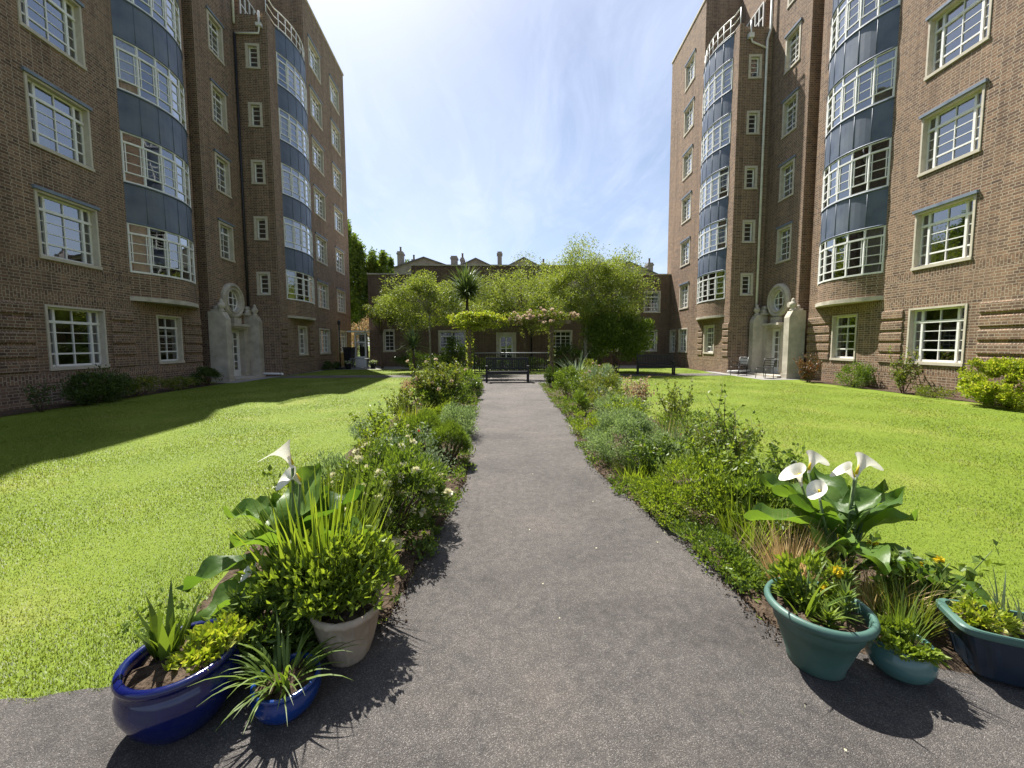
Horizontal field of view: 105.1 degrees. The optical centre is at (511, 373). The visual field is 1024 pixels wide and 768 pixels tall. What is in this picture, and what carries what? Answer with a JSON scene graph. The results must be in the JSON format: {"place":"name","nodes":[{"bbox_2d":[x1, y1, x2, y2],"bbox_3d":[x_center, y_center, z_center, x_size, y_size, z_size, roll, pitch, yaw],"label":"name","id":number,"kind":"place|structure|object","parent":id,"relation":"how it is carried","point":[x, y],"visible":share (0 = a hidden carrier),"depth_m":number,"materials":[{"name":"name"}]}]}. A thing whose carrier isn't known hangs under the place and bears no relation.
{"place":"outdoors","nodes":[
{"label":"outdoors","id":0,"kind":"place"},
{"bbox_2d":[0,383,223,416],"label":"border soil","id":1,"kind":"structure","parent":0,"point":[29,409],"depth_m":10.12,"materials":[{"name":"brown soil"}]},
{"bbox_2d":[54,364,137,405],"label":"shaded bush","id":2,"kind":"object","parent":1,"relation":"on","point":[112,386],"visible":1,"depth_m":10.07,"materials":[{"name":"green plant"}]},
{"bbox_2d":[278,373,724,377],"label":"cross path","id":3,"kind":"structure","parent":0,"point":[503,375],"depth_m":18.90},
{"bbox_2d":[307,0,703,345],"label":"sky","id":4,"kind":"structure","parent":0,"point":[479,129],"materials":[{"name":"blue"}]},
{"bbox_2d":[235,346,776,369],"bbox_3d":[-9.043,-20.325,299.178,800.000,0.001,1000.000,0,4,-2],"label":"ground","id":5,"kind":"structure","parent":0,"point":[369,356],"depth_m":30.02,"materials":[{"name":"green plant"}]},
{"bbox_2d":[0,0,351,410],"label":"apartment block","id":6,"kind":"structure","parent":5,"relation":"on","point":[173,195],"depth_m":13.77,"materials":[{"name":"brown brick"}]},
{"bbox_2d":[17,0,86,70],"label":"window","id":7,"kind":"structure","parent":6,"relation":"in","point":[48,7],"depth_m":10.56,"materials":[{"name":"white paint"}]},
{"bbox_2d":[21,66,94,171],"bbox_3d":[-12.066,-6.592,10.357,0.414,1.780,1.710,-1,4,-5],"label":"window","id":8,"kind":"structure","parent":6,"relation":"in","point":[36,105],"depth_m":10.37,"materials":[{"name":"white paint"}]},
{"bbox_2d":[31,184,102,269],"bbox_3d":[-12.056,-3.839,10.559,0.413,1.780,1.710,-1,4,-5],"label":"window","id":9,"kind":"structure","parent":6,"relation":"in","point":[64,202],"depth_m":10.71,"materials":[{"name":"white paint"}]},
{"bbox_2d":[44,304,109,370],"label":"window","id":10,"kind":"structure","parent":6,"relation":"in","point":[100,320],"depth_m":10.85,"materials":[{"name":"white paint"}]},
{"bbox_2d":[113,35,185,128],"bbox_3d":[-12.022,-9.607,13.394,0.690,1.550,2.892,-1,4,-5],"label":"bow window","id":11,"kind":"structure","parent":6,"relation":"in","point":[127,61],"depth_m":12.50,"materials":[{"name":"white paint"}]},
{"bbox_2d":[127,0,181,50],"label":"bow window","id":12,"kind":"structure","parent":6,"relation":"in","point":[174,9],"depth_m":13.49,"materials":[{"name":"white paint"}]},
{"bbox_2d":[120,130,190,206],"bbox_3d":[-11.960,-6.845,13.601,0.585,1.550,2.892,-1,4,-5],"label":"bow window","id":13,"kind":"structure","parent":6,"relation":"in","point":[185,184],"depth_m":13.06,"materials":[{"name":"white paint"}]},
{"bbox_2d":[126,222,195,285],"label":"bow window","id":14,"kind":"structure","parent":6,"relation":"in","point":[139,235],"depth_m":12.90,"materials":[{"name":"white paint"}]},
{"bbox_2d":[156,315,184,363],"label":"window","id":15,"kind":"structure","parent":6,"relation":"in","point":[177,327],"depth_m":14.31,"materials":[{"name":"white paint"}]},
{"bbox_2d":[205,5,224,66],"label":"window","id":16,"kind":"structure","parent":6,"relation":"in","point":[214,21],"depth_m":16.75,"materials":[{"name":"white paint"}]},
{"bbox_2d":[209,78,228,133],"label":"window","id":17,"kind":"structure","parent":6,"relation":"in","point":[215,88],"depth_m":16.98,"materials":[{"name":"white paint"}]},
{"bbox_2d":[213,149,231,198],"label":"window","id":18,"kind":"structure","parent":6,"relation":"in","point":[226,162],"depth_m":17.19,"materials":[{"name":"white paint"}]},
{"bbox_2d":[276,51,306,111],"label":"bow window","id":19,"kind":"structure","parent":6,"relation":"in","point":[303,94],"depth_m":19.90,"materials":[{"name":"white paint"}]},
{"bbox_2d":[278,107,308,160],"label":"bow window","id":20,"kind":"structure","parent":6,"relation":"in","point":[284,123],"depth_m":19.68,"materials":[{"name":"white paint"}]},
{"bbox_2d":[283,216,312,256],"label":"bow window","id":21,"kind":"structure","parent":6,"relation":"in","point":[289,235],"depth_m":20.04,"materials":[{"name":"white paint"}]},
{"bbox_2d":[286,269,314,304],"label":"bow window","id":22,"kind":"structure","parent":6,"relation":"in","point":[291,281],"depth_m":20.24,"materials":[{"name":"white paint"}]},
{"bbox_2d":[348,218,378,354],"bbox_3d":[-15.509,-8.400,39.030,5.119,14.269,5.403,0,4,-2],"label":"poplar tree","id":23,"kind":"object","parent":5,"relation":"on","point":[358,256],"visible":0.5,"depth_m":37.85,"materials":[{"name":"green plant"}]},
{"bbox_2d":[367,264,670,366],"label":"building","id":24,"kind":"structure","parent":5,"relation":"on","point":[657,310],"depth_m":27.55,"materials":[{"name":"brown brick"}]},
{"bbox_2d":[667,0,1023,402],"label":"apartment block","id":25,"kind":"structure","parent":5,"relation":"on","point":[846,184],"depth_m":14.09,"materials":[{"name":"brown brick"}]},
{"bbox_2d":[697,270,725,303],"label":"bow window","id":26,"kind":"structure","parent":25,"relation":"in","point":[719,281],"depth_m":20.77,"materials":[{"name":"white paint"}]},
{"bbox_2d":[698,218,727,257],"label":"bow window","id":27,"kind":"structure","parent":25,"relation":"in","point":[721,237],"depth_m":20.56,"materials":[{"name":"white paint"}]},
{"bbox_2d":[701,113,730,164],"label":"bow window","id":28,"kind":"structure","parent":25,"relation":"in","point":[724,132],"depth_m":20.25,"materials":[{"name":"white paint"}]},
{"bbox_2d":[702,58,732,117],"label":"bow window","id":29,"kind":"structure","parent":25,"relation":"in","point":[706,94],"depth_m":20.39,"materials":[{"name":"white paint"}]},
{"bbox_2d":[781,87,798,139],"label":"window","id":30,"kind":"structure","parent":25,"relation":"in","point":[791,98],"depth_m":17.66,"materials":[{"name":"white paint"}]},
{"bbox_2d":[784,17,802,74],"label":"window","id":31,"kind":"structure","parent":25,"relation":"in","point":[794,31],"depth_m":17.43,"materials":[{"name":"white paint"}]},
{"bbox_2d":[829,314,857,360],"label":"window","id":32,"kind":"structure","parent":25,"relation":"in","point":[835,319],"depth_m":14.96,"materials":[{"name":"white paint"}]},
{"bbox_2d":[817,225,885,285],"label":"bow window","id":33,"kind":"structure","parent":25,"relation":"in","point":[872,244],"depth_m":13.47,"materials":[{"name":"white paint"}]},
{"bbox_2d":[821,137,891,211],"bbox_3d":[12.040,-6.966,14.149,0.585,1.550,2.892,0,4,2],"label":"bow window","id":34,"kind":"structure","parent":25,"relation":"in","point":[827,176],"depth_m":13.63,"materials":[{"name":"white paint"}]},
{"bbox_2d":[825,46,897,136],"bbox_3d":[12.083,-9.728,13.945,0.690,1.550,2.892,0,4,2],"label":"bow window","id":35,"kind":"structure","parent":25,"relation":"in","point":[882,80],"depth_m":13.08,"materials":[{"name":"white paint"}]},
{"bbox_2d":[829,0,900,60],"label":"bow window","id":36,"kind":"structure","parent":25,"relation":"in","point":[835,26],"depth_m":13.76,"materials":[{"name":"white paint"}]},
{"bbox_2d":[904,303,967,366],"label":"window","id":37,"kind":"structure","parent":25,"relation":"in","point":[912,331],"depth_m":11.36,"materials":[{"name":"white paint"}]},
{"bbox_2d":[910,189,979,270],"bbox_3d":[12.340,-3.963,11.117,0.413,1.780,1.710,0,4,2],"label":"window","id":38,"kind":"structure","parent":25,"relation":"in","point":[933,211],"depth_m":11.31,"materials":[{"name":"white paint"}]},
{"bbox_2d":[917,78,988,177],"bbox_3d":[12.331,-6.715,10.916,0.413,1.780,1.710,0,4,2],"label":"window","id":39,"kind":"structure","parent":25,"relation":"in","point":[971,112],"depth_m":10.99,"materials":[{"name":"white paint"}]},
{"bbox_2d":[924,0,992,80],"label":"window","id":40,"kind":"structure","parent":25,"relation":"in","point":[947,30],"depth_m":11.13,"materials":[{"name":"white paint"}]},
{"bbox_2d":[0,618,1023,767],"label":"forecourt","id":41,"kind":"structure","parent":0,"point":[607,693],"depth_m":1.59,"materials":[{"name":"grey asphalt"}]},
{"bbox_2d":[110,619,241,745],"bbox_3d":[-1.331,1.252,1.586,0.400,0.272,0.400,0,4,-2],"label":"plant pot","id":42,"kind":"object","parent":41,"relation":"on","point":[154,702],"visible":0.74,"depth_m":1.46,"materials":[{"name":"ceramic"}]},
{"bbox_2d":[100,579,206,661],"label":"agave","id":43,"kind":"object","parent":42,"relation":"in","point":[162,643],"visible":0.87,"depth_m":1.60,"materials":[{"name":"green plant"}]},
{"bbox_2d":[161,611,255,674],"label":"creeping plant","id":44,"kind":"object","parent":42,"relation":"in","point":[198,646],"visible":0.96,"depth_m":1.59,"materials":[{"name":"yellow plant"}]},
{"bbox_2d":[200,578,319,675],"bbox_3d":[-1.126,1.162,1.853,0.530,0.429,0.454,0,4,-2],"label":"trailing plant","id":45,"kind":"object","parent":41,"relation":"on","point":[247,605],"visible":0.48,"depth_m":1.79,"materials":[{"name":"green plant"}]},
{"bbox_2d":[250,652,321,724],"bbox_3d":[-0.926,1.312,1.618,0.256,0.145,0.256,0,4,-2],"label":"plant pot","id":46,"kind":"object","parent":41,"relation":"on","point":[267,712],"visible":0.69,"depth_m":1.54,"materials":[{"name":"blue ceramic"}]},
{"bbox_2d":[190,604,362,732],"bbox_3d":[-0.938,1.147,1.616,0.593,0.264,0.612,0,4,-2],"label":"spider plant","id":47,"kind":"object","parent":46,"relation":"in","point":[280,657],"visible":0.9,"depth_m":1.62,"materials":[{"name":"green plant"}]},
{"bbox_2d":[310,589,382,667],"bbox_3d":[-0.796,1.233,1.903,0.326,0.260,0.326,0,4,-2],"label":"plant pot","id":48,"kind":"object","parent":41,"relation":"on","point":[358,625],"visible":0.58,"depth_m":1.80,"materials":[{"name":"beige ceramic"}]},
{"bbox_2d":[230,514,407,624],"bbox_3d":[-0.935,0.972,1.940,0.800,0.459,0.555,0,4,-2],"label":"broadleaf shrub","id":49,"kind":"object","parent":48,"relation":"in","point":[344,581],"visible":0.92,"depth_m":1.86,"materials":[{"name":"green plant"}]},
{"bbox_2d":[764,577,880,680],"bbox_3d":[1.428,1.212,1.837,0.428,0.297,0.428,0,4,-2],"label":"plant pot","id":50,"kind":"object","parent":41,"relation":"on","point":[819,650],"visible":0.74,"depth_m":1.73,"materials":[{"name":"teal ceramic"}]},
{"bbox_2d":[757,555,862,622],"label":"agapanthus","id":51,"kind":"object","parent":50,"relation":"in","point":[809,605],"visible":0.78,"depth_m":1.81,"materials":[{"name":"green plant"}]},
{"bbox_2d":[765,547,856,615],"bbox_3d":[1.427,1.004,1.896,0.359,0.301,0.298,0,4,-2],"label":"marigold","id":52,"kind":"object","parent":50,"relation":"in","point":[791,571],"visible":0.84,"depth_m":1.89,"materials":[{"name":"green plant"}]},
{"bbox_2d":[864,633,938,684],"bbox_3d":[1.755,1.276,1.776,0.244,0.157,0.244,0,4,-2],"label":"plant pot","id":53,"kind":"object","parent":41,"relation":"on","point":[893,666],"visible":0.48,"depth_m":1.70,"materials":[{"name":"teal ceramic"}]},
{"bbox_2d":[857,578,948,644],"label":"chive tuft","id":54,"kind":"object","parent":53,"relation":"in","point":[912,636],"visible":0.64,"depth_m":1.78,"materials":[{"name":"green plant"}]},
{"bbox_2d":[872,613,951,668],"bbox_3d":[1.717,1.171,1.726,0.236,0.199,0.239,0,4,-2],"label":"leafy cushion","id":55,"kind":"object","parent":53,"relation":"in","point":[920,652],"visible":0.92,"depth_m":1.70,"materials":[{"name":"green plant"}]},
{"bbox_2d":[935,598,1023,687],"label":"flower trough","id":56,"kind":"object","parent":41,"relation":"on","point":[993,655],"visible":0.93,"depth_m":1.72,"materials":[{"name":"blue ceramic"}]},
{"bbox_2d":[948,593,1023,638],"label":"trough plant","id":57,"kind":"object","parent":56,"relation":"in","point":[983,619],"visible":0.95,"depth_m":1.76,"materials":[{"name":"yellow plant"}]},
{"bbox_2d":[0,368,1023,703],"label":"lawn","id":58,"kind":"structure","parent":0,"point":[28,584],"depth_m":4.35,"materials":[{"name":"green plant"}]},
{"bbox_2d":[196,389,480,634],"bbox_3d":[-1.631,0.881,8.380,1.786,0.028,12.967,0,4,-3],"label":"flower bed","id":59,"kind":"object","parent":58,"relation":"on","point":[408,560],"visible":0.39,"depth_m":2.79,"materials":[{"name":"soil"}]},
{"bbox_2d":[175,439,367,621],"bbox_3d":[-1.234,0.842,2.165,0.986,0.964,0.784,0,4,-2],"label":"calla lily","id":60,"kind":"object","parent":59,"relation":"on","point":[211,566],"visible":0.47,"depth_m":2.15,"materials":[{"name":"green plant"}]},
{"bbox_2d":[216,454,402,626],"bbox_3d":[-1.054,0.903,2.200,0.911,0.844,0.951,0,4,-2],"label":"sword iris","id":61,"kind":"object","parent":59,"relation":"on","point":[336,517],"visible":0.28,"depth_m":2.07,"materials":[{"name":"green plant"}]},
{"bbox_2d":[349,400,409,441],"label":"open shrub","id":62,"kind":"object","parent":59,"relation":"on","point":[373,433],"visible":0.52,"depth_m":5.11,"materials":[{"name":"green plant"}]},
{"bbox_2d":[331,435,456,549],"bbox_3d":[-0.955,0.891,3.074,0.871,0.817,1.108,2,5,22],"label":"mexican orange","id":63,"kind":"object","parent":59,"relation":"on","point":[426,483],"visible":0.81,"depth_m":2.95,"materials":[{"name":"green plant"}]},
{"bbox_2d":[401,407,447,451],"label":"rosemary dome","id":64,"kind":"structure","parent":59,"relation":"on","point":[423,415],"depth_m":5.16,"materials":[{"name":"green plant"}]},
{"bbox_2d":[406,356,471,409],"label":"rose bush","id":65,"kind":"object","parent":59,"relation":"on","point":[431,382],"visible":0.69,"depth_m":8.07,"materials":[{"name":"green plant"}]},
{"bbox_2d":[411,372,476,413],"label":"rose undergrowth","id":66,"kind":"object","parent":59,"relation":"on","point":[461,397],"visible":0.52,"depth_m":8.06,"materials":[{"name":"green plant"}]},
{"bbox_2d":[424,418,471,462],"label":"rosemary dome","id":67,"kind":"structure","parent":59,"relation":"on","point":[449,427],"depth_m":4.78,"materials":[{"name":"green plant"}]},
{"bbox_2d":[438,401,480,435],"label":"round shrub","id":68,"kind":"object","parent":59,"relation":"on","point":[458,411],"visible":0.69,"depth_m":6.37,"materials":[{"name":"green plant"}]},
{"bbox_2d":[360,287,405,367],"bbox_3d":[-8.241,-2.914,25.126,2.698,5.304,1.916,1,4,19],"label":"background tree","id":69,"kind":"object","parent":58,"relation":"on","point":[372,316],"visible":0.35,"depth_m":25.03,"materials":[{"name":"green plant"}]},
{"bbox_2d":[369,269,478,370],"bbox_3d":[-4.949,-2.891,21.864,6.114,5.712,3.150,0,4,-2],"label":"tree","id":70,"kind":"object","parent":58,"relation":"on","point":[398,296],"visible":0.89,"depth_m":21.61,"materials":[{"name":"green plant"}]},
{"bbox_2d":[438,335,477,370],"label":"shrub","id":71,"kind":"object","parent":58,"relation":"on","point":[444,357],"visible":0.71,"depth_m":21.99,"materials":[{"name":"green plant"}]},
{"bbox_2d":[437,262,497,365],"bbox_3d":[-2.349,-2.969,20.943,3.352,5.985,3.334,4,6,43],"label":"cabbage palm","id":72,"kind":"object","parent":58,"relation":"on","point":[467,287],"visible":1,"depth_m":20.55,"materials":[{"name":"green plant"}]},
{"bbox_2d":[460,251,572,356],"bbox_3d":[0.547,-3.815,23.846,7.809,7.229,4.020,0,4,-2],"label":"airy tree","id":73,"kind":"object","parent":58,"relation":"on","point":[504,300],"visible":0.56,"depth_m":23.40,"materials":[{"name":"green plant"}]},
{"bbox_2d":[116,382,993,636],"bbox_3d":[0.124,0.817,8.334,5.090,0.213,12.654,0,4,-2],"label":"ground cover","id":74,"kind":"object","parent":58,"relation":"on","point":[426,545],"visible":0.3,"depth_m":3.12,"materials":[{"name":"green plant"}]},
{"bbox_2d":[545,341,606,369],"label":"under shrub","id":75,"kind":"object","parent":58,"relation":"on","point":[566,350],"visible":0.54,"depth_m":21.73,"materials":[{"name":"green plant"}]},
{"bbox_2d":[523,232,660,369],"bbox_3d":[4.129,-3.781,21.274,6.876,7.513,5.560,-3,5,-31],"label":"spreading tree","id":76,"kind":"object","parent":58,"relation":"on","point":[582,302],"visible":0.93,"depth_m":20.43,"materials":[{"name":"green plant"}]},
{"bbox_2d":[578,296,657,371],"bbox_3d":[5.666,-2.171,21.272,4.316,4.273,3.194,0,4,-2],"label":"rounded evergreen","id":77,"kind":"object","parent":58,"relation":"on","point":[624,335],"visible":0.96,"depth_m":20.62,"materials":[{"name":"green plant"}]},
{"bbox_2d":[544,384,980,675],"bbox_3d":[1.934,0.875,8.296,1.812,0.028,13.366,0,4,0],"label":"flower bed","id":78,"kind":"object","parent":58,"relation":"on","point":[956,663],"visible":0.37,"depth_m":2.66,"materials":[{"name":"soil"}]},
{"bbox_2d":[575,369,627,409],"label":"yellow clump","id":79,"kind":"object","parent":78,"relation":"on","point":[608,382],"visible":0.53,"depth_m":9.02,"materials":[{"name":"green plant"}]},
{"bbox_2d":[579,405,677,470],"bbox_3d":[1.410,0.775,4.899,1.170,0.767,1.265,0,4,-2],"label":"blue mound","id":80,"kind":"object","parent":78,"relation":"on","point":[634,423],"visible":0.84,"depth_m":4.79,"materials":[{"name":"green plant"}]},
{"bbox_2d":[626,474,687,530],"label":"creeping weed","id":81,"kind":"object","parent":78,"relation":"on","point":[637,481],"visible":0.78,"depth_m":3.45,"materials":[{"name":"green plant"}]},
{"bbox_2d":[624,426,691,478],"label":"weed stems","id":82,"kind":"object","parent":78,"relation":"on","point":[645,452],"visible":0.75,"depth_m":4.21,"materials":[{"name":"green plant"}]},
{"bbox_2d":[655,377,693,431],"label":"weed stems","id":83,"kind":"object","parent":78,"relation":"on","point":[676,402],"visible":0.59,"depth_m":6.53,"materials":[{"name":"green plant"}]},
{"bbox_2d":[652,407,716,453],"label":"spreading shrub","id":84,"kind":"object","parent":78,"relation":"on","point":[695,413],"visible":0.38,"depth_m":5.39,"materials":[{"name":"green plant"}]},
{"bbox_2d":[643,452,767,529],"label":"fern clump","id":85,"kind":"object","parent":78,"relation":"on","point":[680,466],"visible":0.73,"depth_m":3.30,"materials":[{"name":"green plant"}]},
{"bbox_2d":[667,518,771,602],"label":"creeping weed","id":86,"kind":"object","parent":78,"relation":"on","point":[723,541],"visible":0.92,"depth_m":2.65,"materials":[{"name":"green plant"}]},
{"bbox_2d":[681,382,759,466],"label":"tall rose","id":87,"kind":"object","parent":78,"relation":"on","point":[737,447],"visible":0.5,"depth_m":3.81,"materials":[{"name":"green plant"}]},
{"bbox_2d":[684,433,780,504],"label":"weed stems","id":88,"kind":"object","parent":78,"relation":"on","point":[740,465],"visible":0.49,"depth_m":3.43,"materials":[{"name":"green plant"}]},
{"bbox_2d":[695,464,802,538],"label":"leafy clump","id":89,"kind":"object","parent":78,"relation":"on","point":[747,484],"visible":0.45,"depth_m":3.00,"materials":[{"name":"green plant"}]},
{"bbox_2d":[698,473,802,557],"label":"bright grass","id":90,"kind":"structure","parent":78,"relation":"on","point":[730,523],"depth_m":2.85,"materials":[{"name":"green plant"}]},
{"bbox_2d":[748,436,807,483],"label":"weed stems","id":91,"kind":"object","parent":78,"relation":"on","point":[790,460],"visible":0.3,"depth_m":3.42,"materials":[{"name":"green plant"}]},
{"bbox_2d":[729,507,866,581],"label":"straw grass","id":92,"kind":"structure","parent":78,"relation":"on","point":[777,549],"depth_m":2.38,"materials":[{"name":"beige plant"}]},
{"bbox_2d":[743,450,992,604],"bbox_3d":[2.004,0.894,2.360,1.095,0.810,0.817,0,4,-2],"label":"calla lily","id":93,"kind":"object","parent":78,"relation":"on","point":[834,498],"visible":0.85,"depth_m":2.41,"materials":[{"name":"green plant"}]},
{"bbox_2d":[825,550,956,627],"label":"straw grass","id":94,"kind":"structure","parent":78,"relation":"on","point":[862,594],"depth_m":2.17,"materials":[{"name":"beige plant"}]},
{"bbox_2d":[847,556,980,640],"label":"fine grass","id":95,"kind":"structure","parent":78,"relation":"on","point":[928,614],"depth_m":2.01,"materials":[{"name":"green plant"}]},
{"bbox_2d":[860,530,1005,606],"bbox_3d":[2.231,1.086,2.128,0.530,0.534,0.416,3,5,36],"label":"yellow poppy","id":96,"kind":"object","parent":78,"relation":"on","point":[899,569],"visible":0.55,"depth_m":2.06,"materials":[{"name":"green plant"}]},
{"bbox_2d":[466,377,568,384],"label":"plaza","id":97,"kind":"structure","parent":0,"point":[511,380],"depth_m":16.37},
{"bbox_2d":[467,324,470,368],"bbox_3d":[-1.941,-1.013,17.923,0.220,2.420,0.220,0,4,-2],"label":"pergola post","id":98,"kind":"object","parent":97,"relation":"on","point":[469,331],"visible":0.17,"depth_m":17.83,"materials":[{"name":"brown wood"}]},
{"bbox_2d":[447,310,509,371],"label":"climbing plant","id":99,"kind":"object","parent":98,"relation":"attached to","point":[475,319],"visible":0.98,"depth_m":17.61,"materials":[{"name":"green plant"}]},
{"bbox_2d":[485,357,529,382],"bbox_3d":[-0.189,-0.140,15.690,1.740,0.980,0.615,0,4,-2],"label":"garden bench","id":100,"kind":"object","parent":97,"relation":"on","point":[487,368],"visible":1,"depth_m":15.90,"materials":[{"name":"black wood"}]},
{"bbox_2d":[550,324,553,373],"bbox_3d":[1.772,-0.997,17.535,0.220,2.420,0.220,0,4,-2],"label":"pergola post","id":101,"kind":"object","parent":97,"relation":"on","point":[551,360],"visible":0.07,"depth_m":17.44,"materials":[{"name":"brown wood"}]},
{"bbox_2d":[504,307,579,371],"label":"climbing plant","id":102,"kind":"object","parent":101,"relation":"attached to","point":[529,316],"visible":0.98,"depth_m":17.30,"materials":[{"name":"green plant"}]},
{"bbox_2d":[387,385,757,620],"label":"path","id":103,"kind":"structure","parent":0,"point":[586,546],"depth_m":2.90,"materials":[{"name":"grey asphalt"}]},
{"bbox_2d":[371,387,781,645],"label":"soil crumbs","id":104,"kind":"object","parent":103,"relation":"on","point":[406,585],"visible":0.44,"depth_m":2.35,"materials":[{"name":"brown soil"}]},
{"bbox_2d":[801,380,1001,405],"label":"border soil","id":105,"kind":"structure","parent":0,"point":[914,393],"depth_m":12.42,"materials":[{"name":"brown soil"}]},
{"bbox_2d":[833,360,876,387],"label":"bush","id":106,"kind":"object","parent":105,"relation":"on","point":[861,374],"visible":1,"depth_m":13.36,"materials":[{"name":"green plant"}]},
{"bbox_2d":[886,345,922,392],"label":"wall rose","id":107,"kind":"object","parent":105,"relation":"on","point":[902,378],"depth_m":11.73,"materials":[{"name":"green plant"}]},
{"bbox_2d":[955,356,1023,410],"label":"golden bush","id":108,"kind":"object","parent":105,"relation":"on","point":[976,385],"visible":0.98,"depth_m":9.02,"materials":[{"name":"yellow plant"}]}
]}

